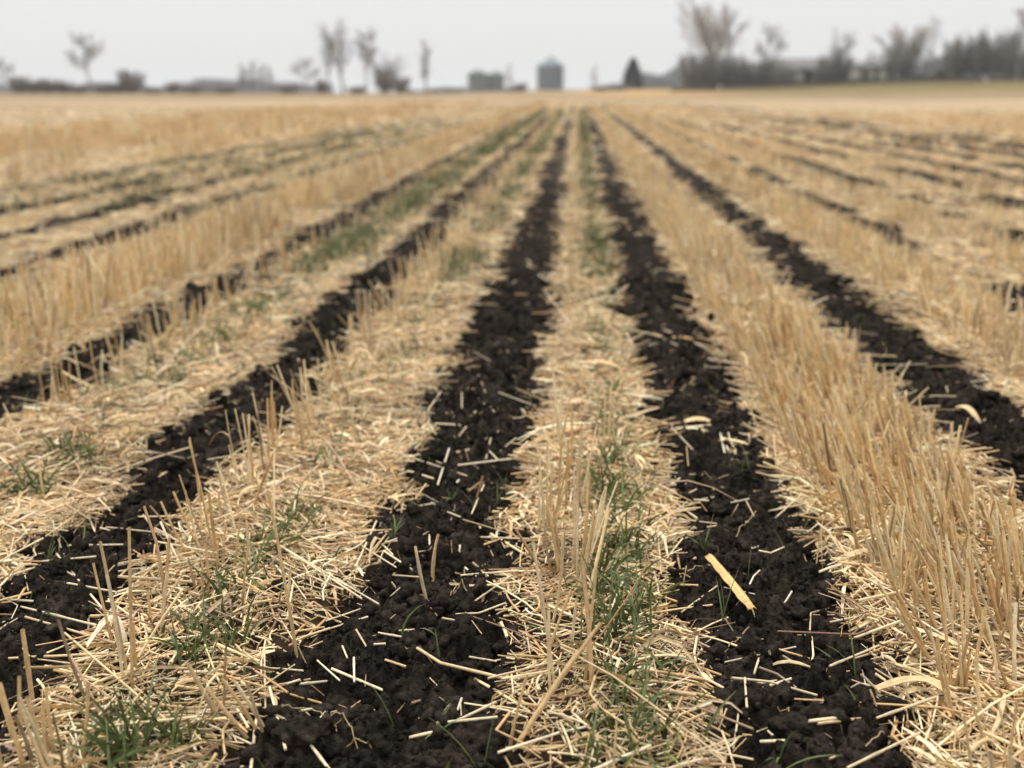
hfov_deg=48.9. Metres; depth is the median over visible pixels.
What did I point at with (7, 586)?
soil clod
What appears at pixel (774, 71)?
tall shrub
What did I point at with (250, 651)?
chaff
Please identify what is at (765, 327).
stubble plant
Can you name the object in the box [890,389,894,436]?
stubble plant
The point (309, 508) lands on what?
grass tuft
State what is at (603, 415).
grass tuft
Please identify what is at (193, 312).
stubble plant
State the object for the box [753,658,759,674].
straw
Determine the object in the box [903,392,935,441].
stubble plant
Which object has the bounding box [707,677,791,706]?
straw
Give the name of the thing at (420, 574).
stubble plant
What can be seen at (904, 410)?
stubble plant
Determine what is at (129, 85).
bare bush
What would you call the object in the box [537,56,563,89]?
grain bin
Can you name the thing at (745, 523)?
dry root
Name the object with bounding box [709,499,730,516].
soil clod
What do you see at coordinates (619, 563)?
grass tuft
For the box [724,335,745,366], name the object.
stubble plant
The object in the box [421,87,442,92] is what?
bare bush
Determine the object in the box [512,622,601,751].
stubble plant
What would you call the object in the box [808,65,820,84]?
tall shrub
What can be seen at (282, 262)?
stubble plant
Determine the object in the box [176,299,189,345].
stubble plant
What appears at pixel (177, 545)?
straw
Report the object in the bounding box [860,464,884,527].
stubble plant
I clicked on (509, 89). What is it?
bare bush
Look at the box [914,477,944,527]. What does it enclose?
stubble plant
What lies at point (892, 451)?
stubble plant
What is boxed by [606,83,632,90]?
bare bush
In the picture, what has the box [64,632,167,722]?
straw
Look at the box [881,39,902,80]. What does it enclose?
tall shrub
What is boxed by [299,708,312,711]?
straw
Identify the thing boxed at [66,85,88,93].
bare bush
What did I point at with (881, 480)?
stubble plant
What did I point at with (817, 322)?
stubble plant
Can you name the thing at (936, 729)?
grass tuft
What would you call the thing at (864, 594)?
soil clod
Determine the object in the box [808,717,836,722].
straw
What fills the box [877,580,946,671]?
stubble plant
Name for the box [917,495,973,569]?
stubble plant
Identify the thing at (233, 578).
grass tuft
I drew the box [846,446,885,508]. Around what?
stubble plant
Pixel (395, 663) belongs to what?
straw
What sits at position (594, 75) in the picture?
bare tree
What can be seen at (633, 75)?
conifer
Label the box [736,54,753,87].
tall shrub
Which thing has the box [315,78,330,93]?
bare bush
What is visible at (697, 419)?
dry corn leaf
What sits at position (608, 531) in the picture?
straw
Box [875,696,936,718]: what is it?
straw
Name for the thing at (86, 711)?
stubble plant
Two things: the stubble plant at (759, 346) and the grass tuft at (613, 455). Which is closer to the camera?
the grass tuft at (613, 455)
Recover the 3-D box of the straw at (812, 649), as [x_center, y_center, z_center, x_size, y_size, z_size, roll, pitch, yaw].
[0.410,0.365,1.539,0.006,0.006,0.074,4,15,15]
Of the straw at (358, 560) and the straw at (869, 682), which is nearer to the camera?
the straw at (869, 682)
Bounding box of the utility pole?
[1013,6,1023,77]
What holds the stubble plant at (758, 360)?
on the ground at (536, 249)
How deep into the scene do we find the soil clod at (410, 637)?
1.55 m
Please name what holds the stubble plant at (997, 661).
on the ground at (536, 249)
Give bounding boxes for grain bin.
[467,69,487,91]
[487,71,503,91]
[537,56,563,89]
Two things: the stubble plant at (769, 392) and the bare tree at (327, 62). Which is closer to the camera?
the stubble plant at (769, 392)
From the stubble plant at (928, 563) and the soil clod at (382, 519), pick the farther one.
the soil clod at (382, 519)
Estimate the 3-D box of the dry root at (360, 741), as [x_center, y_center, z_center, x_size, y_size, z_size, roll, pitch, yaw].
[-0.184,0.432,1.351,0.033,0.015,0.009,1,15,3]
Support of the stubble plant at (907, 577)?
on the ground at (536, 249)
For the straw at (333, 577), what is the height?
0.015 m
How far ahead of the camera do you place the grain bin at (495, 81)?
508.10 m
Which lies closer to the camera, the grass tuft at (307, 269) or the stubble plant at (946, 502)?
the stubble plant at (946, 502)
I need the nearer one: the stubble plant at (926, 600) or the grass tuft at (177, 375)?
the stubble plant at (926, 600)
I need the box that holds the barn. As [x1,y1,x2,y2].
[770,58,831,82]
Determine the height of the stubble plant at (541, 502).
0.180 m
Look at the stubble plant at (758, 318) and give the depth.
3.39 m
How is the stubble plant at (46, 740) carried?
on the ground at (536, 249)
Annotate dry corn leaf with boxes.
[86,615,127,646]
[331,468,351,477]
[509,427,579,456]
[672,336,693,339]
[683,417,709,421]
[844,548,872,556]
[875,675,959,698]
[955,405,980,422]
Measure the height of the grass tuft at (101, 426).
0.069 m
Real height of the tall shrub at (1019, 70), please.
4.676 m
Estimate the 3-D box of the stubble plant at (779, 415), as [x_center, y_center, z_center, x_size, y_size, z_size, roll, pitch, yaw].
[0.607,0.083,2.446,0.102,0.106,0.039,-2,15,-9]
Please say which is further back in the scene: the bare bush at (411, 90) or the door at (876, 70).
the bare bush at (411, 90)
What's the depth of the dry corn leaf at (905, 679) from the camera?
1.42 m
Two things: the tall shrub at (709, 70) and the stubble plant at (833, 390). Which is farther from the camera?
the tall shrub at (709, 70)
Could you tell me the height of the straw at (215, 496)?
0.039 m
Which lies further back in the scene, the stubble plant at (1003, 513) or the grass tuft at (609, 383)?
the grass tuft at (609, 383)
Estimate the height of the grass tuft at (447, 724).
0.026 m
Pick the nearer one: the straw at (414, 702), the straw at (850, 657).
the straw at (414, 702)
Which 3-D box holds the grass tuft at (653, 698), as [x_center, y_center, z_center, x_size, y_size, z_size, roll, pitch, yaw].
[0.147,0.381,1.349,0.121,0.079,0.152,1,15,3]
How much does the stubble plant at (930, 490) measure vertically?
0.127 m
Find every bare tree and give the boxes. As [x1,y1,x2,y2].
[0,58,16,92]
[65,32,104,92]
[237,63,249,92]
[243,60,260,92]
[255,63,268,92]
[264,66,274,92]
[288,58,322,92]
[315,17,353,92]
[319,24,338,92]
[354,27,379,92]
[365,52,411,93]
[417,39,433,93]
[504,63,514,86]
[589,64,599,83]
[674,0,750,65]
[752,23,790,65]
[829,27,859,82]
[864,52,882,63]
[872,13,941,76]
[917,48,934,70]
[931,54,942,69]
[1013,8,1023,60]
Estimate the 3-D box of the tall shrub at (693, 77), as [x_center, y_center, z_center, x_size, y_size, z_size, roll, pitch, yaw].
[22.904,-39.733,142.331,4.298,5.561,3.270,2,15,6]
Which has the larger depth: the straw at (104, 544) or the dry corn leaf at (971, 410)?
the dry corn leaf at (971, 410)
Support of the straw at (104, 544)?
on the ground at (536, 249)
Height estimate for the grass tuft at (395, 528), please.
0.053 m
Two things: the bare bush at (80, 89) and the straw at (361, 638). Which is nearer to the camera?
the straw at (361, 638)
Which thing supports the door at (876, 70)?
in the shed
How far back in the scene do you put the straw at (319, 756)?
1.29 m
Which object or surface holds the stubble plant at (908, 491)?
on the ground at (536, 249)
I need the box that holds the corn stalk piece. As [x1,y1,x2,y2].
[705,553,756,609]
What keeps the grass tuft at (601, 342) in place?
on the ground at (536, 249)
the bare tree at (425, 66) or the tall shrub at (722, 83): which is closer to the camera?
the tall shrub at (722, 83)
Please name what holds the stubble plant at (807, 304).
on the ground at (536, 249)
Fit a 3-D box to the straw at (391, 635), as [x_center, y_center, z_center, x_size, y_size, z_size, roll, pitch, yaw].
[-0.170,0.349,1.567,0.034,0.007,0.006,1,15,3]
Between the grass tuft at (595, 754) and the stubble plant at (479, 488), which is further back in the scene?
the stubble plant at (479, 488)
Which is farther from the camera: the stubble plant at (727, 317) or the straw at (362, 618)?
the stubble plant at (727, 317)
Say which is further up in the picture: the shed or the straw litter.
the shed
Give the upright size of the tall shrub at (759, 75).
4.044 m
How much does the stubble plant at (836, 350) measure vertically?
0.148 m
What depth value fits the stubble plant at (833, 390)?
2.54 m
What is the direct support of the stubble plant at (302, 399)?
on the ground at (536, 249)
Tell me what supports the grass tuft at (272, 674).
on the ground at (536, 249)
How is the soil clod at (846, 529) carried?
on the ground at (536, 249)
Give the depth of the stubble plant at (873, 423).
2.31 m
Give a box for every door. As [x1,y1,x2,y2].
[804,72,814,82]
[875,69,880,80]
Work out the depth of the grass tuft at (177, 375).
2.95 m
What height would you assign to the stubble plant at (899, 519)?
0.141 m
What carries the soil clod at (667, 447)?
on the ground at (536, 249)
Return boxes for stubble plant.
[0,682,60,767]
[17,629,35,738]
[49,346,71,405]
[57,619,85,700]
[80,682,89,756]
[92,527,153,694]
[149,491,227,592]
[164,282,182,332]
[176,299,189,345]
[178,474,218,564]
[186,663,264,738]
[190,300,194,341]
[201,519,240,598]
[210,272,219,308]
[228,413,254,500]
[242,249,253,284]
[246,250,259,291]
[252,392,282,479]
[267,491,297,656]
[270,380,278,451]
[272,360,314,424]
[274,227,287,267]
[291,379,304,457]
[406,262,422,295]
[414,546,427,599]
[431,243,437,281]
[431,534,438,581]
[476,475,483,497]
[508,674,528,751]
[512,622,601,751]
[532,543,577,679]
[537,440,567,531]
[544,505,563,574]
[552,366,573,460]
[557,424,597,513]
[566,254,577,293]
[571,458,589,573]
[576,490,605,593]
[583,569,597,693]
[602,379,615,453]
[711,302,739,334]
[712,295,728,332]
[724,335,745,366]
[736,322,752,350]
[742,345,757,375]
[743,317,757,349]
[744,334,772,379]
[749,304,762,335]
[749,347,781,390]
[750,337,765,364]
[751,311,768,347]
[755,347,769,398]
[756,321,781,357]
[760,363,782,412]
[763,313,785,366]
[765,286,776,323]
[766,303,785,340]
[769,313,780,341]
[769,398,808,438]
[772,300,788,327]
[773,352,795,402]
[774,372,800,414]
[774,391,807,444]
[777,367,800,415]
[778,323,789,364]
[779,290,792,318]
[779,333,802,374]
[780,377,805,426]
[782,312,799,332]
[783,353,791,377]
[786,416,825,472]
[787,365,807,402]
[789,313,814,345]
[790,332,819,370]
[791,298,816,325]
[791,338,809,382]
[792,405,822,457]
[796,422,834,488]
[798,299,817,331]
[799,295,811,319]
[802,388,830,422]
[803,333,816,371]
[804,318,819,344]
[805,356,832,406]
[806,325,826,357]
[807,304,825,343]
[808,404,834,438]
[814,380,855,439]
[815,417,840,469]
[816,360,830,400]
[819,355,825,385]
[823,354,842,414]
[825,403,852,461]
[826,342,845,382]
[827,330,851,374]
[829,375,854,410]
[831,380,838,425]
[831,431,865,503]
[832,465,867,530]
[836,360,846,386]
[837,457,862,518]
[840,429,861,479]
[840,477,873,556]
[841,327,860,370]
[842,396,866,438]
[842,412,870,462]
[844,322,856,369]
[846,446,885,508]
[847,369,871,430]
[855,373,874,421]
[857,448,907,511]
[859,355,877,407]
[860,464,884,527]
[861,363,877,411]
[862,401,875,444]
[864,355,892,405]
[864,431,900,500]
[864,497,898,571]
[868,390,890,453]
[870,426,903,483]
[871,507,904,588]
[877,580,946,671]
[883,392,906,450]
[885,399,916,446]
[886,410,909,473]
[888,461,928,534]
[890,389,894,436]
[892,492,929,578]
[898,534,920,613]
[899,398,915,428]
[899,506,924,598]
[900,427,929,494]
[902,486,928,555]
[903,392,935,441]
[908,565,955,653]
[911,429,939,480]
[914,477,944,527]
[917,470,952,551]
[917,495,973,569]
[922,532,963,606]
[923,468,960,533]
[923,551,941,597]
[927,430,940,467]
[927,465,955,516]
[928,627,982,721]
[937,535,970,636]
[941,500,964,585]
[943,590,971,694]
[945,449,970,494]
[946,418,968,483]
[948,488,977,549]
[962,545,995,614]
[963,466,1006,529]
[963,476,971,524]
[967,558,1012,665]
[971,605,1009,679]
[984,602,1017,697]
[987,484,1023,554]
[988,548,1019,644]
[995,508,1023,582]
[999,514,1021,599]
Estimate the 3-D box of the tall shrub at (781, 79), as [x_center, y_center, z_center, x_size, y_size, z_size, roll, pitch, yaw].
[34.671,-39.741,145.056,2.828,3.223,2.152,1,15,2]
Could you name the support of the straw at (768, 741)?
on the ground at (536, 249)
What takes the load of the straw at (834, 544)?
on the ground at (536, 249)
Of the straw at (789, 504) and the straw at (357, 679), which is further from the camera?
the straw at (789, 504)
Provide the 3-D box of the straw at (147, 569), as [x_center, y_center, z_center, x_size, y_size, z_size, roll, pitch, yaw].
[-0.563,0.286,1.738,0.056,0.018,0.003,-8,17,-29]
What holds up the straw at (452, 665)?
on the ground at (536, 249)
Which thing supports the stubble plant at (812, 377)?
on the ground at (536, 249)
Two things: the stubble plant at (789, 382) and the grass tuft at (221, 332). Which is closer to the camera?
the stubble plant at (789, 382)
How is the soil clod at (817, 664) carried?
on the ground at (536, 249)
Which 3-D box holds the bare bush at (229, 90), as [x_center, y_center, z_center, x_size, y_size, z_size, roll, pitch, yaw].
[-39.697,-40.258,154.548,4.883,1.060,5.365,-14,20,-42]
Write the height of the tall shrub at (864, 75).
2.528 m
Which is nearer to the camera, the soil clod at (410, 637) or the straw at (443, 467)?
the soil clod at (410, 637)
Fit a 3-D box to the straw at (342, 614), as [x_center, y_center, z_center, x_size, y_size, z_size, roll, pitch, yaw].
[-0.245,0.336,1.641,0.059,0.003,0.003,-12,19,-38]
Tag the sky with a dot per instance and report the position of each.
(184, 41)
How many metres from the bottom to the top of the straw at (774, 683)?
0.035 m
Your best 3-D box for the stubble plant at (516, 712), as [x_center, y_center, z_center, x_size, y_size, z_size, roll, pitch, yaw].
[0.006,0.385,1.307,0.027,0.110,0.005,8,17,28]
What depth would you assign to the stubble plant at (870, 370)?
2.66 m
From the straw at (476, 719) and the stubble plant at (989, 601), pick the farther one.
the stubble plant at (989, 601)
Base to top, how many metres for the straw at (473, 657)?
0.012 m
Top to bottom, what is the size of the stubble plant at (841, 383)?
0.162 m
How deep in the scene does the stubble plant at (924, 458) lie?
2.15 m
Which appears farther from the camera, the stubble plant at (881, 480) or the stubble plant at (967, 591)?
the stubble plant at (881, 480)
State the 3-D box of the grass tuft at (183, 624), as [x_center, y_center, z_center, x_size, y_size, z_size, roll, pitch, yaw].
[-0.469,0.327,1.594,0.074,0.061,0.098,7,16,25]
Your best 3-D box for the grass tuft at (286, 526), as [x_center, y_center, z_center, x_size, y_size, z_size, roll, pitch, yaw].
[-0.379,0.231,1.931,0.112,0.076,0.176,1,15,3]
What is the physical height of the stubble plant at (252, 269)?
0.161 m
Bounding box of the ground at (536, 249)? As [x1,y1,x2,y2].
[0,81,1023,767]
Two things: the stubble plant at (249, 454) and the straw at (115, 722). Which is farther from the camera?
the stubble plant at (249, 454)
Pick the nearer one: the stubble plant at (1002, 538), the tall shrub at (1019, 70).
the stubble plant at (1002, 538)
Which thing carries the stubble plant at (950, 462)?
on the ground at (536, 249)
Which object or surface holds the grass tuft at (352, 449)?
on the ground at (536, 249)
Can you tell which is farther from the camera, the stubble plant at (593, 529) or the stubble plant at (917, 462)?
the stubble plant at (917, 462)
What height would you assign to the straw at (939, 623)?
0.003 m
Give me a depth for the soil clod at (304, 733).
1.32 m
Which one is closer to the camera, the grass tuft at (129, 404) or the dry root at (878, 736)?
the dry root at (878, 736)
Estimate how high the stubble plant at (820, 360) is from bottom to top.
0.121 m
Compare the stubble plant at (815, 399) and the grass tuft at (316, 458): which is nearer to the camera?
the grass tuft at (316, 458)
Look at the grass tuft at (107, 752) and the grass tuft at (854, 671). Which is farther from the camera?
the grass tuft at (854, 671)
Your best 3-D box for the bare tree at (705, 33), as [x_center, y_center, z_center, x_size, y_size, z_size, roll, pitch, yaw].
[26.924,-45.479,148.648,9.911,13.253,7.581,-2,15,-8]
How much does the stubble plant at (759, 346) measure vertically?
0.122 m
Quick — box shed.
[838,60,909,80]
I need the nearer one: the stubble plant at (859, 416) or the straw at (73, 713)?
the straw at (73, 713)
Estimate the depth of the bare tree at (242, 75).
200.52 m
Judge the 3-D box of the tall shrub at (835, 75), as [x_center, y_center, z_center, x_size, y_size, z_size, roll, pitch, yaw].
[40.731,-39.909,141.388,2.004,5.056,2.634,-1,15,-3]
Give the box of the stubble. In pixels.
[0,100,1023,767]
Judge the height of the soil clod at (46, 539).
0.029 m
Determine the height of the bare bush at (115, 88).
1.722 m
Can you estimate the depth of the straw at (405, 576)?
1.73 m
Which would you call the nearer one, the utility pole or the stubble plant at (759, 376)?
the stubble plant at (759, 376)
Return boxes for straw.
[8,599,33,601]
[8,652,108,659]
[20,606,97,626]
[24,616,115,644]
[41,556,95,561]
[51,698,138,718]
[56,553,106,612]
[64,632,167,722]
[66,582,116,592]
[67,544,122,545]
[74,718,226,725]
[106,527,156,532]
[132,561,165,575]
[158,541,215,552]
[194,601,253,626]
[204,488,228,506]
[249,717,257,767]
[267,679,299,690]
[268,686,286,750]
[280,545,379,604]
[284,548,362,599]
[299,680,327,684]
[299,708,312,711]
[310,745,329,767]
[316,660,340,681]
[323,616,367,631]
[325,608,360,621]
[331,668,382,690]
[352,657,354,682]
[355,520,376,567]
[355,629,366,646]
[362,545,395,567]
[368,443,467,476]
[378,632,400,637]
[382,538,396,554]
[383,550,412,570]
[384,659,405,667]
[392,574,418,577]
[396,502,434,510]
[409,731,431,738]
[410,699,420,704]
[416,647,502,678]
[436,716,497,723]
[437,448,449,485]
[456,602,505,613]
[456,701,496,719]
[457,697,462,710]
[460,570,518,575]
[469,656,496,661]
[471,484,484,514]
[474,575,510,600]
[481,536,528,539]
[498,392,535,406]
[607,498,639,533]
[671,426,692,449]
[680,585,716,612]
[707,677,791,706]
[724,646,795,662]
[730,498,749,503]
[731,677,817,696]
[732,714,738,749]
[744,677,747,707]
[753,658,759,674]
[759,547,784,553]
[759,666,796,687]
[760,739,784,742]
[768,503,804,511]
[775,493,802,517]
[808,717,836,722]
[811,535,860,552]
[811,636,813,659]
[817,717,860,724]
[829,638,894,666]
[846,732,919,767]
[849,620,900,638]
[860,673,880,693]
[869,689,876,706]
[871,581,973,633]
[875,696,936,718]
[910,603,973,645]
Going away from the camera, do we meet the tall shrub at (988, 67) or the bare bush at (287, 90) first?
the tall shrub at (988, 67)
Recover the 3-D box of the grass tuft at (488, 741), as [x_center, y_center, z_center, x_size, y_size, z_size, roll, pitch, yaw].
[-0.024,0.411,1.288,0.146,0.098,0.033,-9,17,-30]
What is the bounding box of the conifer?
[621,57,644,88]
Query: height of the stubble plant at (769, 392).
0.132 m
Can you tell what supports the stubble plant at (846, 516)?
on the ground at (536, 249)
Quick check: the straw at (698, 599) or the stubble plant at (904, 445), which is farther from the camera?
the stubble plant at (904, 445)
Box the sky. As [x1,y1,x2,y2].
[0,0,1023,91]
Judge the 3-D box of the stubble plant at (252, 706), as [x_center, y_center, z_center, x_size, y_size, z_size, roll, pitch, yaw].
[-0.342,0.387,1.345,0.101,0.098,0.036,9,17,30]
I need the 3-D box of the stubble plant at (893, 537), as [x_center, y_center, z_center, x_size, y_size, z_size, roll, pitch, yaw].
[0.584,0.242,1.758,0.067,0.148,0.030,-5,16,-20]
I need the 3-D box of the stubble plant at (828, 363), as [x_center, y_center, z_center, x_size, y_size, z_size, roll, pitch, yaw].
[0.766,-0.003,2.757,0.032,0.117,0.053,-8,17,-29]
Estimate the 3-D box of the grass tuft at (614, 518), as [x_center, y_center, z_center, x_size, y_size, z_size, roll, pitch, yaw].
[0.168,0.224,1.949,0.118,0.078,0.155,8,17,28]
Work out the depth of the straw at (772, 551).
1.83 m
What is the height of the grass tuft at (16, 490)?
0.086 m
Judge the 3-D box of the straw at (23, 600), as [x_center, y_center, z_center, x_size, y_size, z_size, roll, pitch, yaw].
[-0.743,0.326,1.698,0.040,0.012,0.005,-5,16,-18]
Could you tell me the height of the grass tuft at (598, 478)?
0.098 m
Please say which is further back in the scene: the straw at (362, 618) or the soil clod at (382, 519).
the soil clod at (382, 519)
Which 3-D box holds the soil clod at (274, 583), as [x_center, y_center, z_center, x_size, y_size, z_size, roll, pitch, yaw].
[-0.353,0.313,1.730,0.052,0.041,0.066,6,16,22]
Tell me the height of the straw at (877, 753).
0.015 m
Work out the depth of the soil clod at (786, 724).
1.32 m
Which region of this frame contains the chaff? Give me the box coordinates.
[0,339,1023,767]
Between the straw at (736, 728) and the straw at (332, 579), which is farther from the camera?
the straw at (332, 579)
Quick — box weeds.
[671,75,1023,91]
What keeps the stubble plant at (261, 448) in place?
on the ground at (536, 249)
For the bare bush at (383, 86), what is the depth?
152.66 m
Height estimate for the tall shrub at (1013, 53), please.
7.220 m
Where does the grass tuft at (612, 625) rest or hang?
on the ground at (536, 249)
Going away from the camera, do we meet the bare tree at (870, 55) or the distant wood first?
the bare tree at (870, 55)
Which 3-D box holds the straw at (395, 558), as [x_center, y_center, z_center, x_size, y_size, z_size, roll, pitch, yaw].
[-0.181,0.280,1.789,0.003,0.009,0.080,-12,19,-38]
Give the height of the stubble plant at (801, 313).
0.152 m
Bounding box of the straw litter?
[0,108,1023,767]
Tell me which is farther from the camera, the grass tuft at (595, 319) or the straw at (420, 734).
the grass tuft at (595, 319)
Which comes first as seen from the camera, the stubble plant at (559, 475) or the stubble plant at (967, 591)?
the stubble plant at (967, 591)
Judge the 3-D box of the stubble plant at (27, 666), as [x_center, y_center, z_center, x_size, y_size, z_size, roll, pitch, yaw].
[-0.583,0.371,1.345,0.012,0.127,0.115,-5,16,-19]
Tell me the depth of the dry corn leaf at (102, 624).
1.53 m
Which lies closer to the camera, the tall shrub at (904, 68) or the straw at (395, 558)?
the straw at (395, 558)
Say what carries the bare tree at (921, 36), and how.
on the ground at (536, 249)
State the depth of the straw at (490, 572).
1.75 m
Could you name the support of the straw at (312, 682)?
on the ground at (536, 249)
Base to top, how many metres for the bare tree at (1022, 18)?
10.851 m
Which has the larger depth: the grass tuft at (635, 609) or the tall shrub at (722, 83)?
the tall shrub at (722, 83)
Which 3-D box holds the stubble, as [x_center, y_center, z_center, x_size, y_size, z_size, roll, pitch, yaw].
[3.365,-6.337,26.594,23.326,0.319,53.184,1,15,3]
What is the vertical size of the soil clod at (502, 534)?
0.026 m
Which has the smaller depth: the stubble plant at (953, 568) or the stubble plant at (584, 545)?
the stubble plant at (953, 568)
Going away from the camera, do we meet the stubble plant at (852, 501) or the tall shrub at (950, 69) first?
the stubble plant at (852, 501)
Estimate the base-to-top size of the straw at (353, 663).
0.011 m
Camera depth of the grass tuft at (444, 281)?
4.42 m
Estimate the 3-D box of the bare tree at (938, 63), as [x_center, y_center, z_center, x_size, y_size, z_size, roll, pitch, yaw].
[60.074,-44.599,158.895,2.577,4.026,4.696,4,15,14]
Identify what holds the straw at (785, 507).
on the ground at (536, 249)
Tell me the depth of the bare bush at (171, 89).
154.37 m
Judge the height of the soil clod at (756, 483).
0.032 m
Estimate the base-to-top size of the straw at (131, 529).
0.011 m
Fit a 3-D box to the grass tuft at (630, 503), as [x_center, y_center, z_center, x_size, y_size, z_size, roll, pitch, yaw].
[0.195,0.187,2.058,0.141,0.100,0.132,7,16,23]
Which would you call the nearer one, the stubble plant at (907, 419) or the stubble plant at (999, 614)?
the stubble plant at (999, 614)
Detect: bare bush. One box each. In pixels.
[5,75,30,93]
[22,79,43,93]
[37,77,58,93]
[53,79,75,93]
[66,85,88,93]
[91,85,111,93]
[106,82,125,93]
[116,69,145,93]
[138,88,165,93]
[163,81,178,93]
[176,87,210,93]
[203,87,238,93]
[272,86,298,93]
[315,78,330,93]
[344,86,366,93]
[372,65,396,93]
[388,76,411,93]
[408,88,422,92]
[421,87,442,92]
[440,86,466,92]
[503,87,513,91]
[511,83,528,91]
[588,85,614,90]
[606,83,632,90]
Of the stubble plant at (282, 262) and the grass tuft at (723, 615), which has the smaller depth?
the grass tuft at (723, 615)
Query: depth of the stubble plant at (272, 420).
2.29 m
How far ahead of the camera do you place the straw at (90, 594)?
1.69 m
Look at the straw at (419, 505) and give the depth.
2.03 m
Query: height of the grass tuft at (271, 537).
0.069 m
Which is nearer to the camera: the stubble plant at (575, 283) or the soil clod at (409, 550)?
the soil clod at (409, 550)
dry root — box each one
[281,704,322,714]
[331,712,357,747]
[346,738,371,747]
[450,579,467,595]
[683,565,703,585]
[736,511,756,536]
[865,731,896,745]
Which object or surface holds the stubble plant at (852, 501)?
on the ground at (536, 249)
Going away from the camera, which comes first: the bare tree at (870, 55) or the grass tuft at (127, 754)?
the grass tuft at (127, 754)
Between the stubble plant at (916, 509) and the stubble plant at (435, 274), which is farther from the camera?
the stubble plant at (435, 274)
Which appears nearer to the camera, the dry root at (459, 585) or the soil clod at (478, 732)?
the soil clod at (478, 732)
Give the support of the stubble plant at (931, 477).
on the ground at (536, 249)
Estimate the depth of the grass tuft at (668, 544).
1.88 m
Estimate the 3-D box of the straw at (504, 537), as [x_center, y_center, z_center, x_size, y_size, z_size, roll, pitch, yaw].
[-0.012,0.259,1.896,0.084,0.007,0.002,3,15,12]
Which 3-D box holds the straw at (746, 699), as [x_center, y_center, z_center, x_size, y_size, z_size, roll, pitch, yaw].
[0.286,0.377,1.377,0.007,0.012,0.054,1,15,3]
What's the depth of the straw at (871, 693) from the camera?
1.39 m
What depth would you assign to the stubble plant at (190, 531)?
1.82 m
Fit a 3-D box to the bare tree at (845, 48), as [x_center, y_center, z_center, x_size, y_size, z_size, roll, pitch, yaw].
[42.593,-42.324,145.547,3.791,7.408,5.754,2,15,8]
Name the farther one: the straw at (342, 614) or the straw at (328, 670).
the straw at (342, 614)
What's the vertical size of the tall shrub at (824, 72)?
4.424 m
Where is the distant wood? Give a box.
[0,55,960,92]
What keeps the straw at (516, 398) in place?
on the ground at (536, 249)
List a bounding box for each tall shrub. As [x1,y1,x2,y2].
[676,47,707,88]
[691,46,719,87]
[703,54,727,88]
[713,54,738,87]
[720,50,749,88]
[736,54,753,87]
[747,57,770,86]
[760,54,782,85]
[773,63,792,84]
[783,69,796,84]
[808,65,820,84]
[816,52,836,83]
[828,46,844,84]
[838,51,854,82]
[860,65,871,81]
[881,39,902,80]
[889,38,923,79]
[909,66,935,81]
[927,63,946,78]
[941,32,968,81]
[953,37,985,79]
[966,24,991,79]
[973,34,1003,79]
[985,26,1017,79]
[996,23,1023,77]
[1005,45,1023,80]
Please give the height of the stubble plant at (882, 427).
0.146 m
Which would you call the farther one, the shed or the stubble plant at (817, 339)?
the shed
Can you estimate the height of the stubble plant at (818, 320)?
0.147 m
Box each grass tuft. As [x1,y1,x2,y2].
[0,451,70,499]
[0,456,37,500]
[21,427,97,467]
[24,672,172,767]
[40,539,56,564]
[41,425,105,471]
[57,644,202,767]
[71,418,121,444]
[95,691,229,761]
[110,393,149,412]
[139,359,208,386]
[139,584,208,647]
[146,603,233,672]
[176,347,208,369]
[180,591,264,662]
[186,556,261,595]
[201,326,233,344]
[238,513,302,563]
[239,568,266,590]
[243,476,332,524]
[245,295,269,315]
[252,496,318,546]
[256,653,287,679]
[268,280,298,299]
[304,256,323,273]
[305,454,369,485]
[308,432,343,467]
[318,423,362,453]
[360,362,408,386]
[383,512,402,536]
[394,312,424,331]
[420,292,446,315]
[426,705,461,737]
[431,702,531,767]
[437,268,467,282]
[447,488,459,499]
[492,482,507,504]
[496,472,513,494]
[537,699,680,767]
[550,520,666,583]
[552,564,662,629]
[565,633,652,722]
[566,431,644,473]
[566,542,631,618]
[567,692,687,767]
[570,402,623,430]
[571,448,652,500]
[575,561,677,608]
[575,659,607,687]
[577,330,610,350]
[578,489,644,535]
[579,501,661,568]
[581,311,604,332]
[582,468,659,517]
[582,575,649,652]
[589,661,679,752]
[594,371,638,395]
[596,425,636,454]
[599,288,616,306]
[662,525,683,549]
[689,517,712,551]
[716,566,754,618]
[767,729,842,767]
[812,613,855,676]
[924,708,946,740]
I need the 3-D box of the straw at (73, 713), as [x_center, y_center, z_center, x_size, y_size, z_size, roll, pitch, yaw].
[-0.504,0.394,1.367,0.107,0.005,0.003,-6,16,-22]
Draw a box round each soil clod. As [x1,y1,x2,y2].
[1,574,30,594]
[22,533,55,546]
[45,557,73,575]
[122,492,147,505]
[164,455,188,468]
[266,576,299,597]
[270,715,330,754]
[295,648,330,670]
[341,616,358,632]
[372,514,395,526]
[399,630,420,646]
[404,540,416,555]
[465,720,506,752]
[489,593,527,616]
[494,528,516,539]
[656,442,669,453]
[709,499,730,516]
[711,629,739,646]
[735,532,765,552]
[750,477,766,489]
[767,711,813,744]
[799,656,825,675]
[823,691,859,717]
[839,528,860,538]
[853,593,874,604]
[877,695,921,731]
[878,649,912,672]
[901,608,927,628]
[972,445,984,452]
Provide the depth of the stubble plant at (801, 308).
3.45 m
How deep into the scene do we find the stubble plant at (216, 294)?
3.91 m
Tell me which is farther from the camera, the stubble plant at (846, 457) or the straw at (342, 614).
the stubble plant at (846, 457)
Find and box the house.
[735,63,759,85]
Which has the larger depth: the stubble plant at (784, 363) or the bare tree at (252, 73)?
the bare tree at (252, 73)

